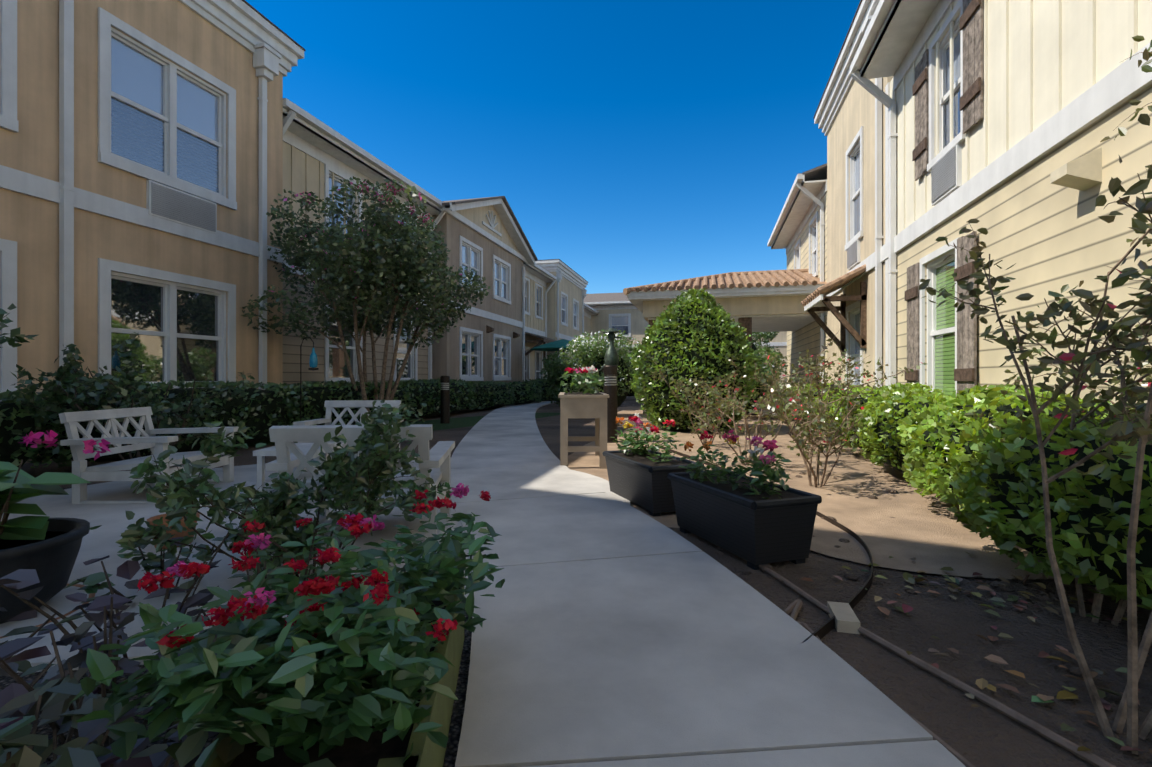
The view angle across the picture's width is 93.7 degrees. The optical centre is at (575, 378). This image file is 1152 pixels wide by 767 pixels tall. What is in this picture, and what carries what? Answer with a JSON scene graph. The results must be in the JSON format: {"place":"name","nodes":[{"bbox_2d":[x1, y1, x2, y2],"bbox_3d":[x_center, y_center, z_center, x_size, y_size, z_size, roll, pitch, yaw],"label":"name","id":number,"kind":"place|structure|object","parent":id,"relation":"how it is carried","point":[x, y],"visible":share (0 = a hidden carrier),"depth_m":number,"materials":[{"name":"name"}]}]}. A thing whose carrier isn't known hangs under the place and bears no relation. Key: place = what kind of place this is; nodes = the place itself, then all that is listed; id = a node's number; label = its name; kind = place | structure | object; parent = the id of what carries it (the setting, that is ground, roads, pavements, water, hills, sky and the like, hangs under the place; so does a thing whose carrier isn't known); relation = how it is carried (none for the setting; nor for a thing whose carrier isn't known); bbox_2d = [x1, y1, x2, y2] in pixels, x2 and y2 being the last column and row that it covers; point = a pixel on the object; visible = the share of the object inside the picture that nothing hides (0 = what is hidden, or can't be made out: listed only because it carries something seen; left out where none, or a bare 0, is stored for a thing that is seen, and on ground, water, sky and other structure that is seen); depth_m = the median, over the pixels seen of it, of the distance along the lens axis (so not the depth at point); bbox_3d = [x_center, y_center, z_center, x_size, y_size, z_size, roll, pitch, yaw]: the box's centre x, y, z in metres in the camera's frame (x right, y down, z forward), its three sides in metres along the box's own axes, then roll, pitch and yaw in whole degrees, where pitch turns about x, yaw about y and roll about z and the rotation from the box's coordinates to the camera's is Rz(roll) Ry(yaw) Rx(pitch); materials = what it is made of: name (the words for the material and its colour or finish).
{"place":"outdoors","nodes":[
{"label":"outdoors","id":0,"kind":"place"},
{"bbox_2d":[0,487,472,766],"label":"gravel ground","id":1,"kind":"structure","parent":0,"point":[454,728],"depth_m":1.56,"materials":[{"name":"gravel"}]},
{"bbox_2d":[0,457,629,672],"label":"patio paving","id":2,"kind":"structure","parent":1,"relation":"on","point":[114,522],"depth_m":3.04,"materials":[{"name":"grey concrete"}]},
{"bbox_2d":[0,512,199,638],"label":"pots","id":3,"kind":"object","parent":2,"relation":"on","point":[51,558],"visible":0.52,"depth_m":2.13,"materials":[{"name":"black plastic"},{"name":"soil"}]},
{"bbox_2d":[59,407,238,503],"bbox_3d":[-3.452,0.613,4.452,0.826,0.713,0.910,0,0,-1],"label":"bench","id":4,"kind":"object","parent":2,"relation":"on","point":[153,442],"visible":0.79,"depth_m":4.19,"materials":[{"name":"wood"}]},
{"bbox_2d":[253,443,346,491],"bbox_3d":[-2.269,0.769,4.482,0.520,0.400,0.520,0,0,-1],"label":"chair","id":5,"kind":"object","parent":2,"relation":"on","point":[260,454],"visible":0.25,"depth_m":4.25,"materials":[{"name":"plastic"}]},
{"bbox_2d":[293,400,403,469],"bbox_3d":[-2.412,0.613,5.846,0.910,0.713,0.826,0,0,-6],"label":"bench","id":6,"kind":"object","parent":2,"relation":"on","point":[346,405],"visible":0.27,"depth_m":6.17,"materials":[{"name":"wood"}]},
{"bbox_2d":[266,424,454,539],"bbox_3d":[-1.253,0.613,3.315,0.910,0.713,0.826,0,0,-6],"label":"bench","id":7,"kind":"object","parent":2,"relation":"on","point":[285,438],"visible":0.44,"depth_m":2.96,"materials":[{"name":"wood"}]},
{"bbox_2d":[192,571,463,766],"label":"planter box","id":8,"kind":"object","parent":1,"relation":"on","point":[373,751],"visible":0.17,"depth_m":1.08,"materials":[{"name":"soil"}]},
{"bbox_2d":[245,0,859,293],"label":"sky","id":9,"kind":"structure","parent":0,"point":[630,143],"materials":[{"name":"blue"}]},
{"bbox_2d":[20,395,1151,766],"bbox_3d":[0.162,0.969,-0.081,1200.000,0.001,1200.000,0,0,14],"label":"ground","id":10,"kind":"structure","parent":0,"point":[980,735],"depth_m":1.97,"materials":[{"name":"brown soil"}]},
{"bbox_2d":[0,176,557,766],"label":"plants","id":11,"kind":"object","parent":10,"relation":"on","point":[356,666],"visible":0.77,"depth_m":1.70,"materials":[{"name":"green plant"}]},
{"bbox_2d":[19,179,778,651],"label":"flowers","id":12,"kind":"object","parent":11,"relation":"on","point":[317,585],"visible":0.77,"depth_m":1.18,"materials":[{"name":"red plant"}]},
{"bbox_2d":[0,0,587,463],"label":"building","id":13,"kind":"structure","parent":10,"relation":"on","point":[156,156],"depth_m":8.06,"materials":[{"name":"beige paint"}]},
{"bbox_2d":[242,412,559,446],"bbox_3d":[-2.863,0.963,11.347,1.906,0.001,8.864,0,0,30],"label":"lawn strip","id":14,"kind":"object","parent":10,"relation":"on","point":[461,422],"visible":0.32,"depth_m":11.46,"materials":[{"name":"green plant"}]},
{"bbox_2d":[300,337,318,420],"bbox_3d":[-3.977,0.176,8.042,0.298,1.587,0.140,0,0,14],"label":"hanging feeder","id":15,"kind":"object","parent":14,"relation":"on","point":[313,361],"visible":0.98,"depth_m":8.01,"materials":[{"name":"brown metal"}]},
{"bbox_2d":[440,376,450,423],"bbox_3d":[-2.804,0.459,11.564,0.230,1.020,0.230,0,0,14],"label":"bollard","id":16,"kind":"object","parent":14,"relation":"on","point":[444,402],"visible":1,"depth_m":11.48,"materials":[{"name":"brown metal"}]},
{"bbox_2d":[530,339,584,401],"bbox_3d":[-0.506,-0.306,21.915,2.679,2.550,2.679,0,0,36],"label":"patio umbrella","id":17,"kind":"object","parent":10,"relation":"on","point":[557,345],"visible":0.42,"depth_m":21.18,"materials":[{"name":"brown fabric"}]},
{"bbox_2d":[0,52,1151,766],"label":"branches and twigs","id":18,"kind":"object","parent":10,"relation":"on","point":[1128,702],"visible":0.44,"depth_m":1.77,"materials":[{"name":"brown plant"}]},
{"bbox_2d":[0,296,1151,603],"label":"hedges","id":19,"kind":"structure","parent":10,"relation":"on","point":[1088,514],"depth_m":5.81,"materials":[{"name":"green plant"}]},
{"bbox_2d":[600,328,620,425],"bbox_3d":[0.704,-0.021,11.011,0.464,1.980,0.331,0,0,14],"label":"bird statue","id":20,"kind":"object","parent":10,"relation":"on","point":[611,357],"visible":0.52,"depth_m":10.93,"materials":[{"name":"metal"}]},
{"bbox_2d":[584,292,786,392],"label":"building","id":21,"kind":"structure","parent":10,"relation":"on","point":[615,311],"depth_m":37.19,"materials":[{"name":"beige paint"}]},
{"bbox_2d":[451,401,965,766],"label":"concrete path","id":22,"kind":"structure","parent":10,"relation":"on","point":[612,631],"depth_m":1.81,"materials":[{"name":"grey concrete"}]},
{"bbox_2d":[623,269,826,415],"bbox_3d":[4.373,-1.127,16.493,5.035,4.192,5.965,0,0,14],"label":"porch","id":23,"kind":"object","parent":10,"relation":"on","point":[762,301],"visible":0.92,"depth_m":14.03,"materials":[{"name":"beige paint"}]},
{"bbox_2d":[667,470,821,569],"bbox_3d":[0.930,0.788,3.129,0.444,0.362,0.884,0,0,-19],"label":"planter box","id":24,"kind":"object","parent":10,"relation":"on","point":[754,531],"visible":0.81,"depth_m":2.81,"materials":[{"name":"black plastic"},{"name":"soil"}]},
{"bbox_2d":[538,35,1151,609],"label":"shrubs","id":25,"kind":"object","parent":10,"relation":"on","point":[970,493],"visible":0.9,"depth_m":2.88,"materials":[{"name":"green plant"}]},
{"bbox_2d":[717,472,1082,676],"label":"fallen leaves","id":26,"kind":"object","parent":10,"relation":"on","point":[1009,587],"visible":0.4,"depth_m":2.49,"materials":[{"name":"brown plant"}]},
{"bbox_2d":[767,0,1151,402],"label":"building","id":27,"kind":"structure","parent":10,"relation":"on","point":[999,120],"depth_m":6.03,"materials":[{"name":"beige wood"}]},
{"bbox_2d":[800,552,1151,752],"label":"leaf litter","id":28,"kind":"object","parent":10,"relation":"on","point":[981,683],"visible":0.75,"depth_m":1.97,"materials":[{"name":"brown plant"}]},
{"bbox_2d":[568,406,1053,578],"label":"sand ground","id":29,"kind":"structure","parent":0,"point":[919,527],"depth_m":3.85,"materials":[{"name":"beige sand"}]},
{"bbox_2d":[558,392,608,468],"bbox_3d":[0.077,0.572,6.274,0.540,0.795,1.090,0,0,-1],"label":"raised planter","id":30,"kind":"object","parent":29,"relation":"on","point":[579,405],"visible":0.9,"depth_m":5.75,"materials":[{"name":"wood"}]},
{"bbox_2d":[604,365,617,442],"bbox_3d":[0.523,0.389,8.172,0.240,1.160,0.240,0,0,14],"label":"bollard","id":31,"kind":"object","parent":29,"relation":"on","point":[610,379],"visible":0.88,"depth_m":8.08,"materials":[{"name":"brown metal"}]},
{"bbox_2d":[602,449,703,516],"bbox_3d":[0.568,0.788,4.165,0.444,0.362,0.884,0,0,-19],"label":"planter box","id":32,"kind":"object","parent":29,"relation":"on","point":[644,481],"visible":0.69,"depth_m":3.93,"materials":[{"name":"black plastic"},{"name":"soil"}]},
{"bbox_2d":[661,447,1115,766],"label":"hoses and edging","id":33,"kind":"object","parent":29,"relation":"on","point":[843,617],"visible":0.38,"depth_m":1.96,"materials":[{"name":"rubber"},{"name":"plastic"}]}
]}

